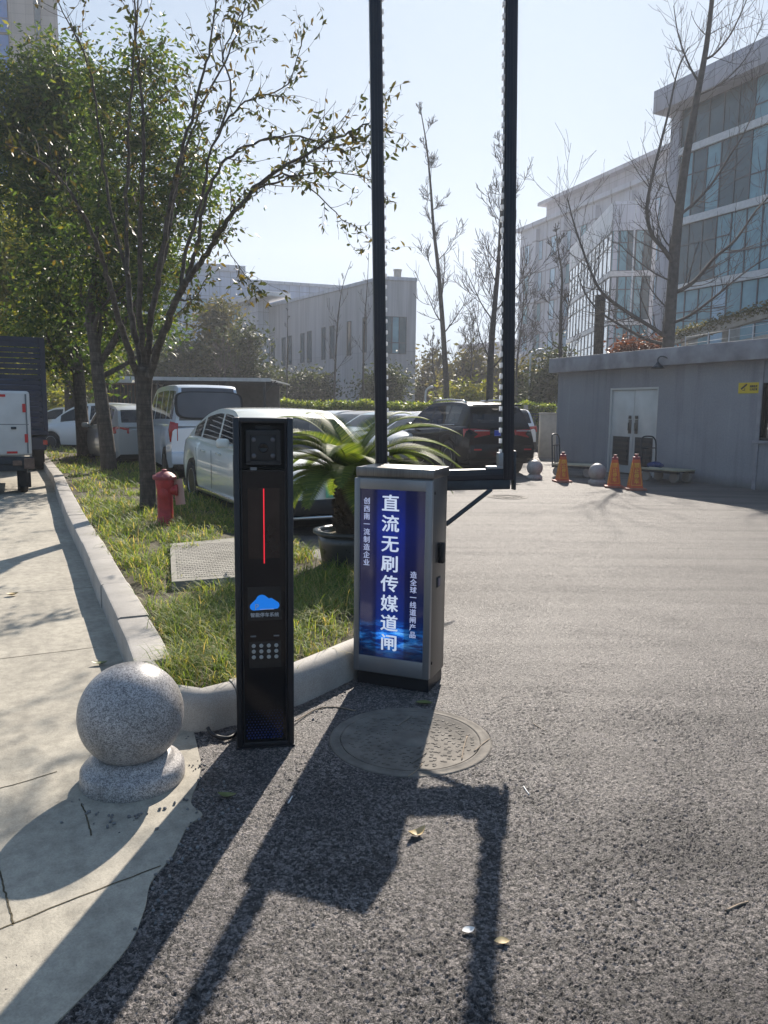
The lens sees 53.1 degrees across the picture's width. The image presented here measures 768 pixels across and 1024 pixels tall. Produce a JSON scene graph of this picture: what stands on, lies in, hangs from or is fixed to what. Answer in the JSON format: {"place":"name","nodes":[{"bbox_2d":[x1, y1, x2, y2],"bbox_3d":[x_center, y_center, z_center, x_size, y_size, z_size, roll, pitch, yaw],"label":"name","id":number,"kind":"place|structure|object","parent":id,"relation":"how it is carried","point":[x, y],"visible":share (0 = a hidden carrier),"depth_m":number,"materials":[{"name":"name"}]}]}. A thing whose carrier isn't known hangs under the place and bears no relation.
{"place":"outdoors","nodes":[
{"label":"outdoors","id":0,"kind":"place"},
{"bbox_2d":[0,0,62,396],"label":"tower block","id":1,"kind":"structure","parent":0,"point":[25,13],"depth_m":66.84,"materials":[{"name":"beige stone"}]},
{"bbox_2d":[44,444,357,687],"bbox_3d":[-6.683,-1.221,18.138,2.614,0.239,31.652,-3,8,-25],"label":"grass","id":2,"kind":"structure","parent":0,"point":[208,621],"depth_m":5.83,"materials":[{"name":"green plant"}]},
{"bbox_2d":[0,184,123,411],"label":"broadleaf tree","id":3,"kind":"object","parent":2,"relation":"on","point":[69,403],"visible":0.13,"depth_m":27.47,"materials":[{"name":"green plant"}]},
{"bbox_2d":[0,17,156,457],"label":"broadleaf tree","id":4,"kind":"object","parent":2,"relation":"on","point":[27,103],"visible":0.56,"depth_m":19.27,"materials":[{"name":"green plant"}]},
{"bbox_2d":[5,3,272,471],"bbox_3d":[-4.925,-5.563,16.012,5.108,9.512,4.332,1,8,0],"label":"broadleaf tree","id":5,"kind":"object","parent":2,"relation":"on","point":[93,301],"visible":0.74,"depth_m":15.58,"materials":[{"name":"green plant"}]},
{"bbox_2d":[152,469,185,525],"bbox_3d":[-2.532,-0.167,9.021,0.342,0.675,0.292,-3,8,-25],"label":"fire hydrant","id":6,"kind":"object","parent":2,"relation":"on","point":[169,485],"visible":0.91,"depth_m":8.95,"materials":[{"name":"red metal"}]},
{"bbox_2d":[170,538,234,589],"bbox_3d":[-1.339,0.442,6.967,1.145,0.138,2.093,-1,8,-16],"label":"utility hatch","id":7,"kind":"object","parent":2,"relation":"on","point":[205,561],"visible":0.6,"depth_m":6.51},
{"bbox_2d":[0,0,416,509],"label":"street tree","id":8,"kind":"object","parent":2,"relation":"on","point":[144,369],"visible":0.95,"depth_m":9.65,"materials":[{"name":"green plant"}]},
{"bbox_2d":[277,412,461,568],"bbox_3d":[-0.229,-0.139,6.779,1.747,1.486,1.506,-5,10,-38],"label":"potted cycad","id":9,"kind":"object","parent":2,"relation":"on","point":[341,460],"visible":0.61,"depth_m":6.63,"materials":[{"name":"plant"}]},
{"bbox_2d":[57,0,767,393],"label":"sky","id":10,"kind":"structure","parent":0,"point":[592,69],"materials":[{"name":"white"}]},
{"bbox_2d":[158,452,767,774],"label":"ground","id":11,"kind":"structure","parent":0,"point":[579,528],"depth_m":9.58,"materials":[{"name":"concrete"}]},
{"bbox_2d":[27,363,87,410],"bbox_3d":[-17.515,-5.778,39.614,5.677,3.775,4.620,3,8,18],"label":"evergreen shrub","id":12,"kind":"object","parent":11,"relation":"on","point":[56,402],"visible":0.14,"depth_m":39.21,"materials":[{"name":"green plant"}]},
{"bbox_2d":[0,300,134,402],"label":"broadleaf tree","id":13,"kind":"object","parent":11,"relation":"on","point":[89,396],"visible":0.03,"depth_m":43.96,"materials":[{"name":"green plant"}]},
{"bbox_2d":[45,403,135,447],"bbox_3d":[-9.548,-2.838,25.867,4.460,1.688,1.760,3,8,14],"label":"parked minivan","id":14,"kind":"object","parent":11,"relation":"on","point":[61,428],"visible":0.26,"depth_m":25.27,"materials":[{"name":"white paint"}]},
{"bbox_2d":[0,454,201,1023],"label":"lane","id":15,"kind":"structure","parent":11,"relation":"on","point":[78,945],"depth_m":2.90,"materials":[{"name":"concrete"}]},
{"bbox_2d":[0,391,34,491],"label":"box van","id":16,"kind":"object","parent":15,"relation":"on","point":[15,438],"visible":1,"depth_m":12.77,"materials":[{"name":"paint"}]},
{"bbox_2d":[0,336,47,468],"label":"stake truck","id":17,"kind":"object","parent":15,"relation":"on","point":[34,387],"visible":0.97,"depth_m":17.14,"materials":[{"name":"blue paint"}]},
{"bbox_2d":[0,647,160,928],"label":"lane joints","id":18,"kind":"object","parent":15,"relation":"on","point":[8,906],"visible":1,"depth_m":2.40,"materials":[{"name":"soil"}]},
{"bbox_2d":[76,661,184,802],"bbox_3d":[-1.013,0.851,3.085,0.410,0.497,0.410,1,8,0],"label":"stone bollard","id":19,"kind":"object","parent":15,"relation":"on","point":[129,718],"visible":1,"depth_m":2.94,"materials":[{"name":"stone"}]},
{"bbox_2d":[44,455,357,732],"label":"kerb","id":20,"kind":"structure","parent":15,"relation":"on","point":[214,707],"depth_m":4.33,"materials":[{"name":"concrete"}]},
{"bbox_2d":[81,404,138,462],"bbox_3d":[-6.800,-2.045,20.415,2.040,1.618,4.170,-4,9,-32],"label":"parked minivan","id":21,"kind":"object","parent":11,"relation":"on","point":[124,422],"visible":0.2,"depth_m":18.55,"materials":[{"name":"silver paint"}]},
{"bbox_2d":[106,380,162,403],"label":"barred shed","id":22,"kind":"structure","parent":11,"relation":"on","point":[127,388],"depth_m":29.71,"materials":[{"name":"grey metal"}]},
{"bbox_2d":[117,332,223,376],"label":"evergreen shrub","id":23,"kind":"object","parent":11,"relation":"on","point":[195,363],"visible":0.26,"depth_m":44.66,"materials":[{"name":"green plant"}]},
{"bbox_2d":[152,385,242,477],"bbox_3d":[-4.516,-1.911,17.977,2.000,2.048,4.640,-3,8,-24],"label":"parked van","id":24,"kind":"object","parent":11,"relation":"on","point":[180,412],"visible":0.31,"depth_m":15.92,"materials":[{"name":"paint"}]},
{"bbox_2d":[120,376,289,407],"bbox_3d":[-6.488,-3.766,29.506,5.407,2.545,5.530,1,8,0],"label":"carport","id":25,"kind":"object","parent":11,"relation":"on","point":[258,392],"visible":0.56,"depth_m":29.20,"materials":[{"name":"paint"}]},
{"bbox_2d":[163,291,251,376],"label":"broadleaf tree","id":26,"kind":"object","parent":11,"relation":"on","point":[215,317],"visible":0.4,"depth_m":48.23,"materials":[{"name":"green plant"}]},
{"bbox_2d":[105,262,341,376],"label":"pale hall","id":27,"kind":"structure","parent":11,"relation":"on","point":[227,275],"depth_m":79.90,"materials":[{"name":"concrete"}]},
{"bbox_2d":[209,336,243,377],"bbox_3d":[-8.175,-6.377,39.365,1.782,5.186,1.375,-2,8,-23],"label":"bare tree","id":28,"kind":"object","parent":11,"relation":"on","point":[221,357],"visible":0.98,"depth_m":39.19,"materials":[{"name":"brown plant"}]},
{"bbox_2d":[201,312,294,397],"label":"evergreen shrub","id":29,"kind":"object","parent":11,"relation":"on","point":[247,366],"visible":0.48,"depth_m":45.74,"materials":[{"name":"leaves"},{"name":"bark"}]},
{"bbox_2d":[183,407,355,527],"bbox_3d":[-1.572,-0.738,11.240,2.080,1.568,4.760,-3,9,-27],"label":"parked car","id":30,"kind":"object","parent":11,"relation":"on","point":[208,458],"visible":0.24,"depth_m":10.72,"materials":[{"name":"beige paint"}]},
{"bbox_2d":[255,351,352,403],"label":"evergreen shrub","id":31,"kind":"object","parent":11,"relation":"on","point":[310,386],"visible":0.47,"depth_m":48.73,"materials":[{"name":"green plant"}]},
{"bbox_2d":[227,269,416,404],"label":"white hall","id":32,"kind":"structure","parent":11,"relation":"on","point":[310,316],"depth_m":64.09,"materials":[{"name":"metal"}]},
{"bbox_2d":[392,316,398,353],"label":"window","id":33,"kind":"structure","parent":32,"relation":"in","point":[395,320],"depth_m":58.96,"materials":[{"name":"teal glass"}]},
{"bbox_2d":[399,317,406,353],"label":"window","id":34,"kind":"structure","parent":32,"relation":"in","point":[402,320],"depth_m":59.08,"materials":[{"name":"blue glass"}]},
{"bbox_2d":[323,262,359,401],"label":"bare tree","id":35,"kind":"object","parent":11,"relation":"on","point":[334,383],"visible":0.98,"depth_m":41.12,"materials":[{"name":"brown plant"}]},
{"bbox_2d":[351,252,373,400],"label":"bare tree","id":36,"kind":"object","parent":11,"relation":"on","point":[363,361],"visible":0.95,"depth_m":40.17,"materials":[{"name":"brown plant"}]},
{"bbox_2d":[345,411,403,431],"bbox_3d":[0.126,-2.587,25.478,4.661,1.528,2.040,-5,10,-38],"label":"parked car","id":37,"kind":"object","parent":11,"relation":"on","point":[356,421],"visible":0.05,"depth_m":24.98,"materials":[{"name":"white paint"}]},
{"bbox_2d":[331,350,421,403],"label":"evergreen shrub","id":38,"kind":"object","parent":11,"relation":"on","point":[397,392],"visible":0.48,"depth_m":46.86,"materials":[{"name":"green plant"}]},
{"bbox_2d":[5,580,767,1023],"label":"road surface","id":39,"kind":"object","parent":11,"relation":"on","point":[611,866],"visible":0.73,"depth_m":2.65,"materials":[{"name":"grey asphalt"}]},
{"bbox_2d":[233,417,294,749],"bbox_3d":[-0.531,0.317,3.407,0.259,1.462,0.178,-1,8,-10],"label":"parking terminal","id":40,"kind":"object","parent":39,"relation":"on","point":[263,524],"visible":1,"depth_m":3.33,"materials":[{"name":"metal"}]},
{"bbox_2d":[248,488,279,558],"bbox_3d":[-0.514,0.049,3.292,0.134,0.305,0.002,-1,8,-10],"label":"display window","id":41,"kind":"structure","parent":40,"relation":"in","point":[255,495],"depth_m":3.29,"materials":[{"name":"black glass"}]},
{"bbox_2d":[353,464,448,692],"bbox_3d":[0.105,0.351,4.206,0.462,1.200,0.291,4,8,21],"label":"gate cabinet","id":42,"kind":"object","parent":39,"relation":"on","point":[400,515],"visible":1,"depth_m":4.09,"materials":[{"name":"metal"}]},
{"bbox_2d":[369,0,517,525],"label":"gate boom","id":43,"kind":"object","parent":42,"relation":"attached to","point":[501,474],"visible":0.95,"depth_m":4.29,"materials":[{"name":"metal"}]},
{"bbox_2d":[60,616,748,941],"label":"gravel","id":44,"kind":"structure","parent":39,"relation":"on","point":[137,816],"depth_m":2.80,"materials":[{"name":"grey gravel"}]},
{"bbox_2d":[329,708,491,777],"bbox_3d":[0.120,1.047,3.532,0.744,0.018,0.744,-2,8,-23],"label":"manhole cover","id":45,"kind":"object","parent":39,"relation":"on","point":[400,742],"visible":1,"depth_m":3.49,"materials":[{"name":"metal"}]},
{"bbox_2d":[367,412,428,464],"bbox_3d":[1.500,-2.123,22.108,4.660,1.528,2.040,-5,10,-38],"label":"parked car","id":46,"kind":"object","parent":11,"relation":"on","point":[402,433],"visible":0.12,"depth_m":20.73,"materials":[{"name":"silver paint"}]},
{"bbox_2d":[280,397,556,445],"bbox_3d":[0.927,-4.069,34.239,13.477,2.079,1.573,1,8,0],"label":"hedge","id":47,"kind":"object","parent":11,"relation":"on","point":[368,404],"visible":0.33,"depth_m":33.68,"materials":[{"name":"green plant"}]},
{"bbox_2d":[409,326,453,400],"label":"bare tree","id":48,"kind":"object","parent":11,"relation":"on","point":[435,348],"visible":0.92,"depth_m":51.08,"materials":[{"name":"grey plant"}]},
{"bbox_2d":[415,338,456,402],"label":"broadleaf tree","id":49,"kind":"object","parent":11,"relation":"on","point":[420,390],"visible":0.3,"depth_m":64.15,"materials":[{"name":"green plant"}]},
{"bbox_2d":[406,102,477,398],"bbox_3d":[2.761,-10.970,35.844,3.449,15.485,2.463,1,8,0],"label":"bare tree","id":50,"kind":"object","parent":11,"relation":"on","point":[439,292],"visible":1,"depth_m":35.73,"materials":[{"name":"brown plant"}]},
{"bbox_2d":[414,370,500,402],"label":"evergreen shrub","id":51,"kind":"object","parent":11,"relation":"on","point":[469,393],"visible":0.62,"depth_m":43.96,"materials":[{"name":"green plant"}]},
{"bbox_2d":[415,337,500,401],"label":"broadleaf tree","id":52,"kind":"object","parent":11,"relation":"on","point":[467,366],"visible":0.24,"depth_m":58.19,"materials":[{"name":"green plant"}]},
{"bbox_2d":[403,398,533,472],"bbox_3d":[1.909,-2.027,20.134,2.200,1.866,4.886,-2,8,-21],"label":"parked suv","id":53,"kind":"object","parent":11,"relation":"on","point":[475,444],"visible":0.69,"depth_m":18.18,"materials":[{"name":"paint"}]},
{"bbox_2d":[437,304,523,399],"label":"bare tree","id":54,"kind":"object","parent":11,"relation":"on","point":[474,347],"visible":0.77,"depth_m":47.10,"materials":[{"name":"grey plant"}]},
{"bbox_2d":[444,130,561,401],"bbox_3d":[4.796,-9.405,32.727,4.646,13.251,3.373,5,9,32],"label":"bare tree","id":55,"kind":"object","parent":11,"relation":"on","point":[490,355],"visible":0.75,"depth_m":32.81,"materials":[{"name":"brown plant"}]},
{"bbox_2d":[483,348,546,402],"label":"evergreen shrub","id":56,"kind":"object","parent":11,"relation":"on","point":[524,368],"visible":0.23,"depth_m":44.94,"materials":[{"name":"green plant"}]},
{"bbox_2d":[489,267,551,402],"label":"bare tree","id":57,"kind":"object","parent":11,"relation":"on","point":[531,332],"visible":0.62,"depth_m":42.93,"materials":[{"name":"brown plant"}]},
{"bbox_2d":[526,460,542,478],"bbox_3d":[3.423,-0.965,17.450,0.360,0.437,0.360,1,8,0],"label":"stone bollard","id":58,"kind":"object","parent":11,"relation":"on","point":[534,468],"visible":0.99,"depth_m":17.32,"materials":[{"name":"stone"}]},
{"bbox_2d":[500,332,580,412],"bbox_3d":[8.268,-6.513,39.643,4.160,5.694,4.381,-2,8,-18],"label":"evergreen shrub","id":59,"kind":"object","parent":11,"relation":"on","point":[543,387],"visible":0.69,"depth_m":38.99,"materials":[{"name":"green leaves"},{"name":"bark"}]},
{"bbox_2d":[538,412,556,457],"bbox_3d":[5.506,-2.539,25.605,0.700,1.530,0.290,1,8,0],"label":"wall stub","id":60,"kind":"object","parent":11,"relation":"on","point":[547,425],"depth_m":25.48,"materials":[{"name":"concrete"}]},
{"bbox_2d":[521,223,581,376],"bbox_3d":[6.995,-6.894,30.401,2.042,8.940,2.724,-4,9,-31],"label":"bare tree","id":61,"kind":"object","parent":11,"relation":"on","point":[560,313],"visible":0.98,"depth_m":30.11,"materials":[{"name":"grey plant"}]},
{"bbox_2d":[552,452,572,482],"bbox_3d":[3.863,-0.973,16.617,0.360,0.650,0.360,0,8,-3],"label":"traffic cone","id":62,"kind":"object","parent":11,"relation":"on","point":[562,475],"visible":1,"depth_m":16.53,"materials":[{"name":"orange plastic"}]},
{"bbox_2d":[551,433,592,477],"bbox_3d":[4.504,-1.341,18.102,1.068,1.002,0.600,5,9,31],"label":"hand trolley","id":63,"kind":"object","parent":11,"relation":"on","point":[585,467],"visible":0.5,"depth_m":18.08,"materials":[{"name":"grey metal"}]},
{"bbox_2d":[515,143,669,411],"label":"office","id":64,"kind":"structure","parent":11,"relation":"on","point":[622,182],"depth_m":86.43,"materials":[{"name":"grey stone"}]},
{"bbox_2d":[588,463,606,484],"bbox_3d":[4.527,-0.807,16.310,0.373,0.452,0.373,1,8,0],"label":"stone bollard","id":65,"kind":"object","parent":11,"relation":"on","point":[597,472],"visible":0.98,"depth_m":16.18,"materials":[{"name":"stone"}]},
{"bbox_2d":[593,295,604,354],"bbox_3d":[7.359,-4.638,26.609,0.406,5.576,0.380,1,8,0],"label":"pollarded trunk","id":66,"kind":"object","parent":11,"relation":"on","point":[598,338],"visible":0.34,"depth_m":26.26,"materials":[{"name":"brown plant"}]},
{"bbox_2d":[604,455,622,487],"bbox_3d":[4.664,-0.829,15.550,0.368,0.664,0.368,2,8,11],"label":"traffic cone","id":67,"kind":"object","parent":11,"relation":"on","point":[613,481],"visible":1,"depth_m":15.46,"materials":[{"name":"orange plastic"}]},
{"bbox_2d":[623,454,646,490],"bbox_3d":[4.948,-0.789,15.111,0.392,0.708,0.392,1,8,6],"label":"traffic cone","id":68,"kind":"object","parent":11,"relation":"on","point":[635,482],"visible":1,"depth_m":15.02,"materials":[{"name":"orange plastic"}]},
{"bbox_2d":[517,0,767,350],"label":"bare tree","id":69,"kind":"object","parent":11,"relation":"on","point":[669,322],"visible":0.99,"depth_m":23.70,"materials":[{"name":"brown plant"}]},
{"bbox_2d":[549,338,767,490],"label":"service building","id":70,"kind":"structure","parent":11,"relation":"on","point":[689,407],"depth_m":17.34,"materials":[{"name":"grey concrete"}]},
{"bbox_2d":[609,390,634,472],"bbox_3d":[5.904,-2.004,19.110,0.122,2.027,0.791,-3,8,-23],"label":"door","id":71,"kind":"structure","parent":70,"relation":"in","point":[623,400],"depth_m":19.06,"materials":[{"name":"grey metal"}]},
{"bbox_2d":[631,389,656,475],"bbox_3d":[6.217,-1.902,18.374,0.122,2.027,0.791,-3,8,-23],"label":"door","id":72,"kind":"structure","parent":70,"relation":"in","point":[645,400],"depth_m":18.35,"materials":[{"name":"grey metal"}]},
{"bbox_2d":[752,383,767,443],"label":"window","id":73,"kind":"structure","parent":70,"relation":"in","point":[763,436],"depth_m":15.26,"materials":[{"name":"metal"}]},
{"bbox_2d":[640,435,694,483],"bbox_3d":[6.229,-1.169,16.964,0.600,1.002,1.068,-4,9,-34],"label":"hand trolley","id":74,"kind":"object","parent":11,"relation":"on","point":[673,476],"visible":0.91,"depth_m":17.04,"materials":[{"name":"grey metal"}]},
{"bbox_2d":[653,36,767,346],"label":"office block","id":75,"kind":"structure","parent":11,"relation":"on","point":[717,124],"depth_m":39.71,"materials":[{"name":"grey concrete"}]},
{"bbox_2d":[674,291,684,346],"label":"window","id":76,"kind":"structure","parent":75,"relation":"in","point":[680,296],"depth_m":42.75,"materials":[{"name":"teal glass"}]},
{"bbox_2d":[678,224,688,283],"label":"window","id":77,"kind":"structure","parent":75,"relation":"in","point":[685,228],"depth_m":42.33,"materials":[{"name":"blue glass"}]},
{"bbox_2d":[679,151,693,216],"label":"window","id":78,"kind":"structure","parent":75,"relation":"in","point":[689,180],"depth_m":41.81,"materials":[{"name":"teal glass"}]},
{"bbox_2d":[683,289,697,328],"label":"window","id":79,"kind":"structure","parent":75,"relation":"in","point":[690,295],"depth_m":42.08,"materials":[{"name":"teal glass"}]},
{"bbox_2d":[686,220,702,282],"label":"window","id":80,"kind":"structure","parent":75,"relation":"in","point":[696,227],"depth_m":41.68,"materials":[{"name":"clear glass"}]},
{"bbox_2d":[690,147,706,214],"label":"window","id":81,"kind":"structure","parent":75,"relation":"in","point":[699,156],"depth_m":41.19,"materials":[{"name":"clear glass"}]},
{"bbox_2d":[694,98,710,142],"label":"window","id":82,"kind":"structure","parent":75,"relation":"in","point":[702,120],"depth_m":40.77,"materials":[{"name":"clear glass"}]},
{"bbox_2d":[696,286,711,344],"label":"window","id":83,"kind":"structure","parent":75,"relation":"in","point":[702,292],"depth_m":41.27,"materials":[{"name":"teal glass"}]},
{"bbox_2d":[699,216,716,279],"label":"window","id":84,"kind":"structure","parent":75,"relation":"in","point":[707,227],"depth_m":40.85,"materials":[{"name":"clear glass"}]},
{"bbox_2d":[703,141,721,211],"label":"window","id":85,"kind":"structure","parent":75,"relation":"in","point":[714,150],"depth_m":40.36,"materials":[{"name":"teal glass"}]},
{"bbox_2d":[708,92,724,136],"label":"window","id":86,"kind":"structure","parent":75,"relation":"in","point":[716,116],"depth_m":39.97,"materials":[{"name":"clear glass"}]},
{"bbox_2d":[709,284,726,343],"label":"window","id":87,"kind":"structure","parent":75,"relation":"in","point":[719,301],"depth_m":40.47,"materials":[{"name":"blue glass"}]},
{"bbox_2d":[713,212,731,276],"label":"window","id":88,"kind":"structure","parent":75,"relation":"in","point":[720,220],"depth_m":40.01,"materials":[{"name":"teal glass"}]},
{"bbox_2d":[718,136,736,207],"bbox_3d":[17.668,-17.453,39.519,0.070,3.361,0.930,-3,8,-25],"label":"window","id":89,"kind":"structure","parent":75,"relation":"in","point":[727,194],"depth_m":39.56,"materials":[{"name":"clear glass"}]},
{"bbox_2d":[723,85,740,131],"bbox_3d":[17.705,-20.499,39.114,0.070,2.025,0.930,-3,8,-25],"label":"window","id":90,"kind":"structure","parent":75,"relation":"in","point":[730,101],"depth_m":39.14,"materials":[{"name":"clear glass"}]},
{"bbox_2d":[725,281,741,315],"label":"window","id":91,"kind":"structure","parent":75,"relation":"in","point":[736,287],"depth_m":39.52,"materials":[{"name":"teal glass"}]},
{"bbox_2d":[727,208,746,275],"bbox_3d":[18.023,-13.725,39.169,0.070,3.170,0.930,-3,8,-25],"label":"window","id":92,"kind":"structure","parent":75,"relation":"in","point":[736,246],"depth_m":39.18,"materials":[{"name":"teal glass"}]},
{"bbox_2d":[732,129,752,203],"bbox_3d":[18.067,-17.338,38.689,0.070,3.361,0.930,-3,8,-25],"label":"window","id":93,"kind":"structure","parent":75,"relation":"in","point":[743,182],"depth_m":38.70,"materials":[{"name":"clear glass"}]},
{"bbox_2d":[738,77,756,124],"bbox_3d":[18.105,-20.384,38.285,0.070,2.025,0.930,-3,8,-25],"label":"window","id":94,"kind":"structure","parent":75,"relation":"in","point":[750,94],"depth_m":38.33,"materials":[{"name":"grey glass"}]},
{"bbox_2d":[740,278,757,339],"bbox_3d":[18.377,-9.996,38.813,0.070,3.361,0.930,-3,8,-25],"label":"window","id":95,"kind":"structure","parent":75,"relation":"in","point":[749,287],"depth_m":38.79,"materials":[{"name":"teal glass"}]},
{"bbox_2d":[743,205,762,271],"bbox_3d":[18.421,-13.609,38.333,0.070,3.170,0.930,-3,8,-25],"label":"window","id":96,"kind":"structure","parent":75,"relation":"in","point":[756,233],"depth_m":38.34,"materials":[{"name":"teal glass"}]},
{"bbox_2d":[748,124,767,198],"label":"window","id":97,"kind":"structure","parent":75,"relation":"in","point":[760,145],"depth_m":37.89,"materials":[{"name":"teal glass"}]},
{"bbox_2d":[754,73,767,119],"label":"window","id":98,"kind":"structure","parent":75,"relation":"in","point":[763,103],"depth_m":37.54,"materials":[{"name":"teal glass"}]},
{"bbox_2d":[754,277,767,336],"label":"window","id":99,"kind":"structure","parent":75,"relation":"in","point":[762,286],"depth_m":38.07,"materials":[{"name":"teal glass"}]},
{"bbox_2d":[759,203,767,269],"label":"window","id":100,"kind":"structure","parent":75,"relation":"in","point":[764,264],"depth_m":37.76,"materials":[{"name":"teal glass"}]},
{"bbox_2d":[566,200,658,356],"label":"building","id":101,"kind":"structure","parent":0,"point":[618,267],"depth_m":53.43,"materials":[{"name":"metal"}]},
{"bbox_2d":[616,276,625,319],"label":"window","id":102,"kind":"structure","parent":101,"relation":"in","point":[621,289],"depth_m":53.31,"materials":[{"name":"teal glass"}]},
{"bbox_2d":[618,230,628,270],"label":"window","id":103,"kind":"structure","parent":101,"relation":"in","point":[622,262],"depth_m":52.94,"materials":[{"name":"teal glass"}]},
{"bbox_2d":[635,230,644,270],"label":"window","id":104,"kind":"structure","parent":101,"relation":"in","point":[638,234],"depth_m":52.70,"materials":[{"name":"teal glass"}]},
{"bbox_2d":[641,276,650,318],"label":"window","id":105,"kind":"structure","parent":101,"relation":"in","point":[645,296],"depth_m":53.02,"materials":[{"name":"grey glass"}]},
{"bbox_2d":[603,327,682,352],"bbox_3d":[9.364,-4.561,28.642,2.850,4.748,2.391,6,9,36],"label":"evergreen shrub","id":106,"kind":"object","parent":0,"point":[631,346],"visible":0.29,"depth_m":28.14,"materials":[{"name":"red plant"}]},
{"bbox_2d":[656,299,767,347],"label":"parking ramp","id":107,"kind":"structure","parent":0,"point":[733,321],"depth_m":32.69,"materials":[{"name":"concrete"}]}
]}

